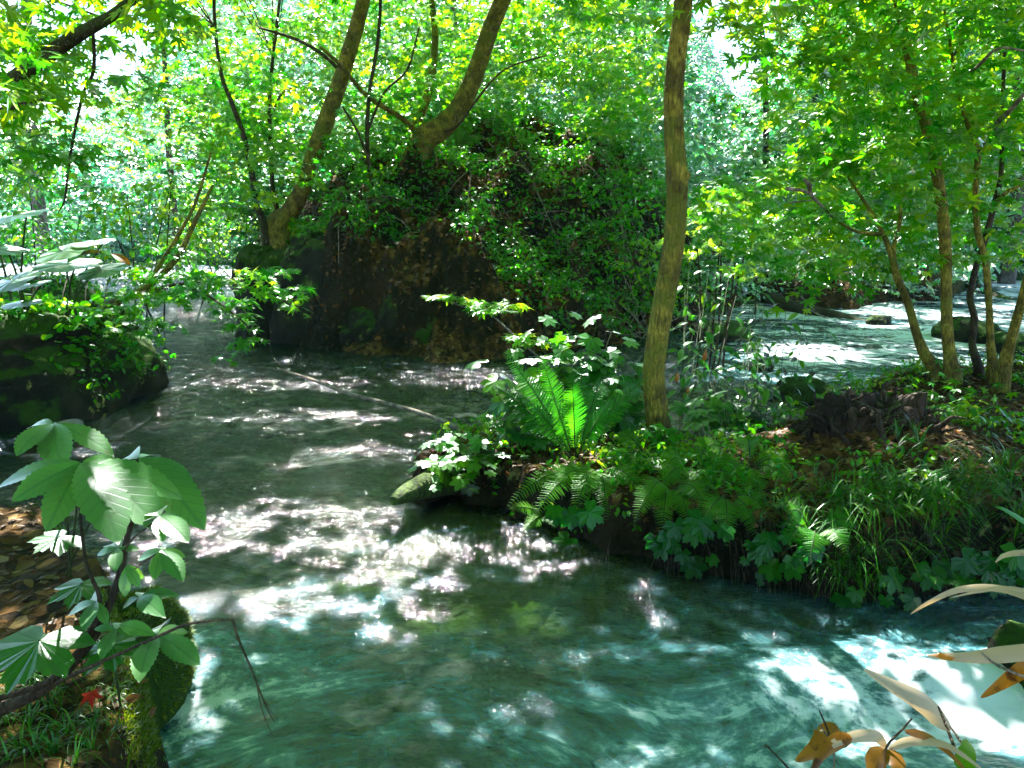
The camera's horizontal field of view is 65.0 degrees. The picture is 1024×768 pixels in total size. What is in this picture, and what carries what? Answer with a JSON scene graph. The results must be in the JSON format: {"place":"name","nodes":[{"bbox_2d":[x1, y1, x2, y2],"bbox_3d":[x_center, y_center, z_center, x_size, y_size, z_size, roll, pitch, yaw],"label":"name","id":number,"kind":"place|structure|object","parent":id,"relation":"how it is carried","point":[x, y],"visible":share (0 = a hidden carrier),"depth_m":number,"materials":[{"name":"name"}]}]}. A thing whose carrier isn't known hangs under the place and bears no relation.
{"place":"outdoors","nodes":[
{"label":"outdoors","id":0,"kind":"place"},
{"bbox_2d":[0,0,784,120],"label":"sky","id":1,"kind":"structure","parent":0,"point":[717,36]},
{"bbox_2d":[0,263,1023,767],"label":"water","id":2,"kind":"structure","parent":0,"point":[374,627],"depth_m":3.88,"materials":[{"name":"liquid"}]},
{"bbox_2d":[277,368,459,430],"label":"branch","id":3,"kind":"object","parent":2,"relation":"on","point":[433,417],"visible":0.87,"depth_m":6.87,"materials":[{"name":"brown wood"}]},
{"bbox_2d":[688,321,753,342],"bbox_3d":[3.116,-0.691,12.015,0.924,0.510,0.772,0,12,0],"label":"stone","id":4,"kind":"object","parent":2,"relation":"in","point":[732,337],"visible":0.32,"depth_m":11.72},
{"bbox_2d":[777,376,832,403],"bbox_3d":[3.025,0.117,8.295,0.518,0.375,0.638,-7,14,-29],"label":"stone","id":5,"kind":"object","parent":2,"relation":"in","point":[817,383],"visible":0.35,"depth_m":8.12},
{"bbox_2d":[759,286,865,320],"bbox_3d":[5.585,-1.428,15.026,1.033,0.528,3.156,-7,14,-30],"label":"log","id":6,"kind":"object","parent":2,"relation":"in","point":[791,305],"visible":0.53,"depth_m":14.94,"materials":[{"name":"wood"}]},
{"bbox_2d":[865,315,890,324],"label":"stone","id":7,"kind":"object","parent":2,"relation":"in","point":[877,320],"visible":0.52,"depth_m":13.46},
{"bbox_2d":[931,316,1005,343],"bbox_3d":[6.826,-0.705,12.011,0.913,0.577,1.080,0,12,0],"label":"stone","id":8,"kind":"object","parent":2,"relation":"in","point":[961,326],"visible":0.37,"depth_m":11.72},
{"bbox_2d":[985,331,1023,354],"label":"stone","id":9,"kind":"object","parent":2,"relation":"in","point":[1000,337],"visible":0.22,"depth_m":10.80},
{"bbox_2d":[986,620,1023,688],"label":"stone","id":10,"kind":"object","parent":2,"relation":"in","point":[1009,632],"visible":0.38,"depth_m":3.40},
{"bbox_2d":[0,0,1023,767],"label":"ground","id":11,"kind":"structure","parent":0,"point":[458,276],"depth_m":10.70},
{"bbox_2d":[0,625,96,707],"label":"herb","id":12,"kind":"object","parent":11,"relation":"on","point":[25,653],"visible":0.86,"depth_m":1.90,"materials":[{"name":"green plant"}]},
{"bbox_2d":[28,530,81,556],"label":"herb","id":13,"kind":"object","parent":11,"relation":"on","point":[57,542],"visible":0.99,"depth_m":2.65,"materials":[{"name":"green plant"}]},
{"bbox_2d":[0,143,145,277],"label":"bush","id":14,"kind":"object","parent":11,"relation":"on","point":[13,239],"visible":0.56,"depth_m":14.37,"materials":[{"name":"green plant"}]},
{"bbox_2d":[0,0,147,264],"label":"tree","id":15,"kind":"object","parent":11,"relation":"on","point":[43,216],"visible":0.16,"depth_m":24.10,"materials":[{"name":"green plant"}]},
{"bbox_2d":[47,576,112,630],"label":"herb","id":16,"kind":"object","parent":11,"relation":"on","point":[72,591],"visible":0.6,"depth_m":2.09,"materials":[{"name":"green plant"}]},
{"bbox_2d":[0,278,168,431],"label":"boulder","id":17,"kind":"object","parent":11,"relation":"on","point":[36,385],"visible":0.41,"depth_m":7.41,"materials":[{"name":"stone"}]},
{"bbox_2d":[0,209,49,300],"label":"butterbur","id":18,"kind":"object","parent":17,"relation":"on","point":[8,250],"visible":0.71,"depth_m":7.03,"materials":[{"name":"green plant"}]},
{"bbox_2d":[0,270,51,312],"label":"butterbur","id":19,"kind":"object","parent":17,"relation":"on","point":[16,282],"visible":0.84,"depth_m":6.93,"materials":[{"name":"green plant"}]},
{"bbox_2d":[0,271,130,365],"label":"shrub","id":20,"kind":"object","parent":17,"relation":"on","point":[84,314],"visible":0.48,"depth_m":7.54,"materials":[{"name":"green plant"}]},
{"bbox_2d":[31,238,128,315],"bbox_3d":[-3.880,-0.929,7.232,0.750,0.720,1.178,-7,14,-29],"label":"butterbur","id":21,"kind":"object","parent":17,"relation":"on","point":[60,259],"visible":0.96,"depth_m":7.13,"materials":[{"name":"green plant"}]},
{"bbox_2d":[0,272,175,403],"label":"ground cover","id":22,"kind":"object","parent":17,"relation":"on","point":[44,293],"visible":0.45,"depth_m":8.07,"materials":[{"name":"green plant"}]},
{"bbox_2d":[82,153,316,366],"bbox_3d":[-3.143,-1.279,7.927,2.814,2.025,1.277,5,13,22],"label":"maple","id":23,"kind":"object","parent":17,"relation":"on","point":[147,289],"visible":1,"depth_m":7.80,"materials":[{"name":"green plant"}]},
{"bbox_2d":[0,522,180,767],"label":"grass","id":24,"kind":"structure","parent":11,"relation":"on","point":[53,747],"depth_m":2.20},
{"bbox_2d":[0,419,205,576],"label":"rodgersia","id":25,"kind":"object","parent":11,"relation":"on","point":[109,496],"visible":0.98,"depth_m":2.07,"materials":[{"name":"green plant"}]},
{"bbox_2d":[80,634,139,709],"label":"herb","id":26,"kind":"object","parent":11,"relation":"on","point":[120,644],"visible":0.7,"depth_m":2.02,"materials":[{"name":"green plant"}]},
{"bbox_2d":[0,0,230,209],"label":"tree","id":27,"kind":"object","parent":11,"relation":"on","point":[20,92],"visible":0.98,"depth_m":5.81,"materials":[{"name":"green plant"}]},
{"bbox_2d":[57,34,95,212],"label":"vine","id":28,"kind":"object","parent":27,"relation":"hanging from","point":[84,88],"visible":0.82,"depth_m":6.20,"materials":[{"name":"brown plant"}]},
{"bbox_2d":[80,587,164,767],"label":"moss","id":29,"kind":"object","parent":11,"relation":"on","point":[142,708],"visible":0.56,"depth_m":2.40,"materials":[{"name":"green plant"}]},
{"bbox_2d":[0,506,277,735],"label":"shrub","id":30,"kind":"object","parent":11,"relation":"on","point":[95,615],"visible":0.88,"depth_m":1.98,"materials":[{"name":"green plant"}]},
{"bbox_2d":[66,174,217,330],"bbox_3d":[-5.694,-1.798,12.604,2.157,2.871,4.003,-7,14,-28],"label":"bush","id":31,"kind":"object","parent":11,"relation":"on","point":[114,198],"visible":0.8,"depth_m":12.10,"materials":[{"name":"green plant"}]},
{"bbox_2d":[55,0,244,270],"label":"tree","id":32,"kind":"object","parent":11,"relation":"on","point":[167,70],"visible":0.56,"depth_m":20.34,"materials":[{"name":"green plant"}]},
{"bbox_2d":[102,618,199,686],"bbox_3d":[-0.978,0.756,2.148,0.157,0.458,0.731,-8,15,-34],"label":"rodgersia","id":33,"kind":"object","parent":11,"relation":"on","point":[175,646],"visible":0.77,"depth_m":1.88,"materials":[{"name":"green plant"}]},
{"bbox_2d":[114,592,192,731],"bbox_3d":[-1.547,1.276,2.974,0.531,0.882,1.031,0,12,0],"label":"stone","id":34,"kind":"object","parent":11,"relation":"on","point":[157,701],"visible":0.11,"depth_m":3.04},
{"bbox_2d":[114,584,199,723],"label":"moss","id":35,"kind":"object","parent":34,"relation":"on","point":[120,597],"visible":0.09,"depth_m":3.12,"materials":[{"name":"green plant"}]},
{"bbox_2d":[138,157,280,303],"bbox_3d":[-6.070,-2.830,16.208,3.036,3.341,6.514,-3,13,-14],"label":"bush","id":36,"kind":"object","parent":11,"relation":"on","point":[215,236],"visible":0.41,"depth_m":15.87,"materials":[{"name":"green plant"}]},
{"bbox_2d":[118,0,313,245],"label":"sapling","id":37,"kind":"object","parent":11,"relation":"on","point":[217,149],"visible":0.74,"depth_m":12.45,"materials":[{"name":"green plant"}]},
{"bbox_2d":[210,182,300,271],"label":"bush","id":38,"kind":"object","parent":11,"relation":"on","point":[234,251],"visible":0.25,"depth_m":14.25,"materials":[{"name":"green plant"}]},
{"bbox_2d":[231,243,285,341],"bbox_3d":[-3.610,-1.072,12.369,1.273,2.156,1.344,-3,13,-14],"label":"rock","id":39,"kind":"object","parent":11,"relation":"on","point":[252,256],"visible":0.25,"depth_m":11.75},
{"bbox_2d":[236,0,333,210],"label":"sapling","id":40,"kind":"object","parent":11,"relation":"on","point":[274,198],"visible":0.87,"depth_m":12.10,"materials":[{"name":"green plant"}]},
{"bbox_2d":[171,0,434,249],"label":"tree","id":41,"kind":"object","parent":11,"relation":"on","point":[351,44],"visible":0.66,"depth_m":12.80,"materials":[{"name":"green plant"}]},
{"bbox_2d":[269,221,355,343],"bbox_3d":[-2.677,-1.104,12.048,1.820,2.646,1.339,0,12,0],"label":"rock","id":42,"kind":"object","parent":11,"relation":"on","point":[304,254],"visible":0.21,"depth_m":11.53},
{"bbox_2d":[286,200,417,247],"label":"bush","id":43,"kind":"object","parent":11,"relation":"on","point":[292,224],"visible":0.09,"depth_m":12.30,"materials":[{"name":"green plant"}]},
{"bbox_2d":[339,307,375,346],"bbox_3d":[-1.949,-0.671,11.434,1.127,0.962,0.902,0,12,0],"label":"rock","id":44,"kind":"object","parent":11,"relation":"on","point":[359,326],"visible":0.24,"depth_m":11.05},
{"bbox_2d":[295,0,430,195],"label":"sapling","id":45,"kind":"object","parent":11,"relation":"on","point":[369,145],"visible":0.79,"depth_m":12.37,"materials":[{"name":"green plant"}]},
{"bbox_2d":[377,295,396,331],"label":"rock","id":46,"kind":"object","parent":11,"relation":"on","point":[387,318],"visible":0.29,"depth_m":10.77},
{"bbox_2d":[415,316,436,344],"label":"rock","id":47,"kind":"object","parent":11,"relation":"on","point":[423,334],"visible":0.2,"depth_m":10.68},
{"bbox_2d":[389,468,463,504],"bbox_3d":[-0.523,0.668,5.230,0.210,0.227,0.921,7,14,29],"label":"stone","id":48,"kind":"object","parent":11,"relation":"on","point":[415,488],"visible":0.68,"depth_m":5.03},
{"bbox_2d":[368,0,540,85],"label":"tree","id":49,"kind":"object","parent":11,"relation":"on","point":[455,20],"visible":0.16,"depth_m":19.23,"materials":[{"name":"green plant"}]},
{"bbox_2d":[407,431,510,496],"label":"herb","id":50,"kind":"object","parent":11,"relation":"on","point":[453,462],"visible":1,"depth_m":5.15,"materials":[{"name":"green plant"}]},
{"bbox_2d":[438,123,485,150],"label":"fern","id":51,"kind":"object","parent":11,"relation":"on","point":[461,134],"visible":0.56,"depth_m":13.65,"materials":[{"name":"green plant"}]},
{"bbox_2d":[460,412,536,450],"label":"herb","id":52,"kind":"object","parent":11,"relation":"on","point":[500,429],"visible":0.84,"depth_m":5.31,"materials":[{"name":"green plant"}]},
{"bbox_2d":[421,294,582,436],"bbox_3d":[0.019,-0.150,5.877,1.398,1.002,0.541,7,14,30],"label":"sapling","id":53,"kind":"object","parent":11,"relation":"on","point":[475,305],"visible":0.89,"depth_m":5.83,"materials":[{"name":"green plant"}]},
{"bbox_2d":[319,0,698,160],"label":"tree","id":54,"kind":"object","parent":11,"relation":"on","point":[446,122],"visible":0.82,"depth_m":13.36,"materials":[{"name":"green plant"}]},
{"bbox_2d":[270,90,751,342],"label":"undergrowth","id":55,"kind":"object","parent":11,"relation":"on","point":[457,156],"visible":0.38,"depth_m":12.62,"materials":[{"name":"green plant"}]},
{"bbox_2d":[311,118,711,338],"bbox_3d":[0.089,-2.495,12.939,7.829,3.700,4.153,0,12,0],"label":"brushwood","id":56,"kind":"object","parent":11,"relation":"on","point":[625,259],"visible":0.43,"depth_m":12.85,"materials":[{"name":"brown wood"}]},
{"bbox_2d":[0,0,1023,283],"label":"woodland","id":57,"kind":"object","parent":11,"relation":"on","point":[700,90],"visible":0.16,"depth_m":29.24,"materials":[{"name":"green plant"}]},
{"bbox_2d":[0,108,1023,767],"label":"undergrowth","id":58,"kind":"object","parent":11,"relation":"on","point":[130,698],"visible":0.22,"depth_m":5.08,"materials":[{"name":"plant"}]},
{"bbox_2d":[80,689,102,708],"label":"red leaf","id":59,"kind":"object","parent":58,"relation":"on","point":[90,696],"visible":1,"depth_m":2.12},
{"bbox_2d":[465,329,562,453],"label":"herb","id":60,"kind":"object","parent":11,"relation":"on","point":[498,405],"visible":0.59,"depth_m":5.42,"materials":[{"name":"green plant"}]},
{"bbox_2d":[510,501,555,531],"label":"fern","id":61,"kind":"object","parent":11,"relation":"on","point":[536,519],"visible":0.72,"depth_m":4.79,"materials":[{"name":"green plant"}]},
{"bbox_2d":[491,353,647,459],"bbox_3d":[0.400,0.141,5.109,0.965,0.742,0.626,-3,13,-13],"label":"fern","id":62,"kind":"object","parent":11,"relation":"on","point":[583,412],"visible":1,"depth_m":5.09,"materials":[{"name":"green plant"}]},
{"bbox_2d":[507,460,643,521],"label":"fern","id":63,"kind":"object","parent":11,"relation":"on","point":[577,473],"visible":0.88,"depth_m":4.69,"materials":[{"name":"green plant"}]},
{"bbox_2d":[535,311,620,428],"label":"herb","id":64,"kind":"object","parent":11,"relation":"on","point":[561,355],"visible":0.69,"depth_m":5.73,"materials":[{"name":"green plant"}]},
{"bbox_2d":[485,97,689,202],"bbox_3d":[1.503,-4.347,15.158,4.181,2.155,3.876,0,12,0],"label":"bush","id":65,"kind":"object","parent":11,"relation":"on","point":[604,115],"visible":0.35,"depth_m":14.53,"materials":[{"name":"green plant"}]},
{"bbox_2d":[486,228,725,314],"bbox_3d":[1.384,-1.685,12.558,3.853,1.471,2.463,0,12,0],"label":"bush","id":66,"kind":"object","parent":11,"relation":"on","point":[655,266],"visible":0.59,"depth_m":12.25,"materials":[{"name":"green plant"}]},
{"bbox_2d":[586,337,645,443],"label":"herb","id":67,"kind":"object","parent":11,"relation":"on","point":[633,416],"visible":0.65,"depth_m":5.65,"materials":[{"name":"green plant"}]},
{"bbox_2d":[560,164,690,279],"bbox_3d":[1.775,-2.803,13.607,2.478,1.908,3.121,0,12,0],"label":"bush","id":68,"kind":"object","parent":11,"relation":"on","point":[616,175],"visible":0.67,"depth_m":12.91,"materials":[{"name":"green plant"}]},
{"bbox_2d":[552,1,700,118],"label":"tree","id":69,"kind":"object","parent":11,"relation":"on","point":[590,60],"visible":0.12,"depth_m":20.35,"materials":[{"name":"green plant"}]},
{"bbox_2d":[601,427,681,474],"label":"fern","id":70,"kind":"object","parent":11,"relation":"on","point":[629,437],"visible":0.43,"depth_m":5.18,"materials":[{"name":"green plant"}]},
{"bbox_2d":[639,412,687,448],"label":"herb","id":71,"kind":"object","parent":11,"relation":"on","point":[673,437],"visible":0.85,"depth_m":5.15,"materials":[{"name":"green plant"}]},
{"bbox_2d":[633,475,707,530],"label":"fern","id":72,"kind":"object","parent":11,"relation":"on","point":[651,490],"visible":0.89,"depth_m":4.39,"materials":[{"name":"green plant"}]},
{"bbox_2d":[535,0,827,448],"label":"tree","id":73,"kind":"object","parent":11,"relation":"on","point":[682,29],"visible":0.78,"depth_m":5.21,"materials":[{"name":"green plant"}]},
{"bbox_2d":[656,435,731,489],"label":"fern","id":74,"kind":"object","parent":11,"relation":"on","point":[675,460],"visible":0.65,"depth_m":4.68,"materials":[{"name":"green plant"}]},
{"bbox_2d":[665,239,727,442],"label":"herb","id":75,"kind":"object","parent":11,"relation":"on","point":[683,394],"visible":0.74,"depth_m":6.81,"materials":[{"name":"green plant"}]},
{"bbox_2d":[681,259,743,438],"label":"herb","id":76,"kind":"object","parent":11,"relation":"on","point":[709,337],"visible":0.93,"depth_m":6.58,"materials":[{"name":"green plant"}]},
{"bbox_2d":[668,379,764,438],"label":"herb","id":77,"kind":"object","parent":11,"relation":"on","point":[713,404],"visible":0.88,"depth_m":5.71,"materials":[{"name":"green plant"}]},
{"bbox_2d":[682,351,750,438],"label":"herb","id":78,"kind":"object","parent":11,"relation":"on","point":[742,392],"visible":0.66,"depth_m":5.91,"materials":[{"name":"green plant"}]},
{"bbox_2d":[414,349,1023,533],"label":"undergrowth","id":79,"kind":"object","parent":11,"relation":"on","point":[752,430],"visible":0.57,"depth_m":4.92,"materials":[{"name":"green plant"}]},
{"bbox_2d":[655,181,795,376],"bbox_3d":[2.369,-1.006,9.369,1.417,2.679,3.282,5,13,24],"label":"bush","id":80,"kind":"object","parent":11,"relation":"on","point":[712,207],"visible":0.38,"depth_m":8.70,"materials":[{"name":"green plant"}]},
{"bbox_2d":[698,488,769,545],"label":"fern","id":81,"kind":"object","parent":11,"relation":"on","point":[715,504],"visible":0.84,"depth_m":4.22,"materials":[{"name":"green plant"}]},
{"bbox_2d":[680,199,801,317],"bbox_3d":[4.207,-2.276,15.050,2.870,2.462,4.474,0,12,0],"label":"bush","id":82,"kind":"object","parent":11,"relation":"on","point":[711,274],"visible":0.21,"depth_m":13.99,"materials":[{"name":"green plant"}]},
{"bbox_2d":[720,436,794,492],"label":"fern","id":83,"kind":"object","parent":11,"relation":"on","point":[749,443],"visible":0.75,"depth_m":4.53,"materials":[{"name":"green plant"}]},
{"bbox_2d":[686,5,831,190],"bbox_3d":[6.655,-8.852,17.810,8.994,13.475,10.302,6,14,27],"label":"tree","id":84,"kind":"object","parent":11,"relation":"on","point":[766,109],"visible":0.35,"depth_m":20.74,"materials":[{"name":"green plant"}]},
{"bbox_2d":[727,249,799,414],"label":"herb","id":85,"kind":"object","parent":11,"relation":"on","point":[769,362],"visible":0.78,"depth_m":6.94,"materials":[{"name":"green plant"}]},
{"bbox_2d":[731,322,797,432],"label":"herb","id":86,"kind":"object","parent":11,"relation":"on","point":[763,398],"visible":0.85,"depth_m":6.14,"materials":[{"name":"green plant"}]},
{"bbox_2d":[544,499,1023,611],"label":"ivy","id":87,"kind":"object","parent":11,"relation":"on","point":[694,530],"visible":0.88,"depth_m":3.97,"materials":[{"name":"green plant"}]},
{"bbox_2d":[606,504,967,602],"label":"roots","id":88,"kind":"object","parent":11,"relation":"hanging from","point":[838,549],"visible":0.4,"depth_m":4.02,"materials":[{"name":"brown plant"}]},
{"bbox_2d":[713,0,871,251],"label":"tree","id":89,"kind":"object","parent":11,"relation":"on","point":[770,146],"visible":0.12,"depth_m":20.43,"materials":[{"name":"green plant"}]},
{"bbox_2d":[755,296,837,427],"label":"herb","id":90,"kind":"object","parent":11,"relation":"on","point":[808,381],"visible":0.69,"depth_m":6.99,"materials":[{"name":"green plant"}]},
{"bbox_2d":[771,517,827,549],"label":"fern","id":91,"kind":"object","parent":11,"relation":"on","point":[816,525],"visible":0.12,"depth_m":4.10,"materials":[{"name":"green plant"}]},
{"bbox_2d":[783,497,856,561],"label":"fern","id":92,"kind":"object","parent":11,"relation":"on","point":[842,525],"visible":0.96,"depth_m":3.92,"materials":[{"name":"green plant"}]},
{"bbox_2d":[684,132,965,382],"bbox_3d":[2.880,-1.150,7.309,3.179,2.220,3.790,0,12,0],"label":"tree","id":93,"kind":"object","parent":11,"relation":"on","point":[802,219],"visible":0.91,"depth_m":6.70,"materials":[{"name":"green plant"}]},
{"bbox_2d":[794,367,860,419],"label":"herb","id":94,"kind":"object","parent":11,"relation":"on","point":[849,376],"visible":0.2,"depth_m":5.67,"materials":[{"name":"green plant"}]},
{"bbox_2d":[746,217,912,298],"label":"bush","id":95,"kind":"object","parent":11,"relation":"on","point":[862,280],"visible":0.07,"depth_m":16.28,"materials":[{"name":"green plant"}]},
{"bbox_2d":[693,410,1023,612],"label":"grass","id":96,"kind":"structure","parent":11,"relation":"on","point":[934,488],"depth_m":4.08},
{"bbox_2d":[706,0,1023,386],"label":"tree","id":97,"kind":"object","parent":11,"relation":"on","point":[856,108],"visible":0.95,"depth_m":5.79,"materials":[{"name":"green plant"}]},
{"bbox_2d":[764,710,980,767],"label":"bamboo grass","id":98,"kind":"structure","parent":11,"relation":"on","point":[827,739],"depth_m":1.47,"materials":[{"name":"orange plant"}]},
{"bbox_2d":[780,378,976,448],"bbox_3d":[2.171,0.371,4.859,1.112,0.813,0.759,0,12,0],"label":"root plate","id":99,"kind":"object","parent":11,"relation":"on","point":[849,411],"visible":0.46,"depth_m":4.74,"materials":[{"name":"soil"}]},
{"bbox_2d":[786,10,1023,383],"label":"tree","id":100,"kind":"object","parent":11,"relation":"on","point":[992,358],"visible":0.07,"depth_m":6.45,"materials":[{"name":"green plant"}]},
{"bbox_2d":[848,215,997,302],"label":"bush","id":101,"kind":"object","parent":11,"relation":"on","point":[958,277],"visible":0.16,"depth_m":16.44,"materials":[{"name":"green plant"}]},
{"bbox_2d":[856,0,1023,378],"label":"tree","id":102,"kind":"object","parent":11,"relation":"on","point":[1000,199],"visible":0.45,"depth_m":6.79,"materials":[{"name":"green plant"}]},
{"bbox_2d":[917,563,967,586],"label":"fern","id":103,"kind":"object","parent":11,"relation":"on","point":[958,578],"visible":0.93,"depth_m":3.79,"materials":[{"name":"green plant"}]},
{"bbox_2d":[864,506,1023,746],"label":"bamboo grass","id":104,"kind":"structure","parent":11,"relation":"on","point":[928,708],"depth_m":1.65,"materials":[{"name":"beige plant"}]},
{"bbox_2d":[892,360,1019,416],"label":"herb","id":105,"kind":"object","parent":11,"relation":"on","point":[970,389],"visible":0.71,"depth_m":5.81,"materials":[{"name":"green plant"}]},
{"bbox_2d":[924,0,1023,283],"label":"tree","id":106,"kind":"object","parent":11,"relation":"on","point":[1005,277],"visible":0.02,"depth_m":20.51,"materials":[{"name":"green plant"}]},
{"bbox_2d":[963,279,1015,299],"bbox_3d":[10.918,-1.973,18.236,0.560,0.564,3.578,1,12,3],"label":"log","id":107,"kind":"object","parent":11,"relation":"on","point":[994,293],"visible":0.26,"depth_m":17.94,"materials":[{"name":"brown wood"}]},
{"bbox_2d":[957,401,1023,439],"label":"herb","id":108,"kind":"object","parent":11,"relation":"on","point":[973,412],"visible":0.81,"depth_m":4.95,"materials":[{"name":"green plant"}]},
{"bbox_2d":[991,275,1023,393],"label":"tree","id":109,"kind":"object","parent":11,"relation":"on","point":[1003,370],"visible":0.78,"depth_m":6.20,"materials":[{"name":"brown plant"}]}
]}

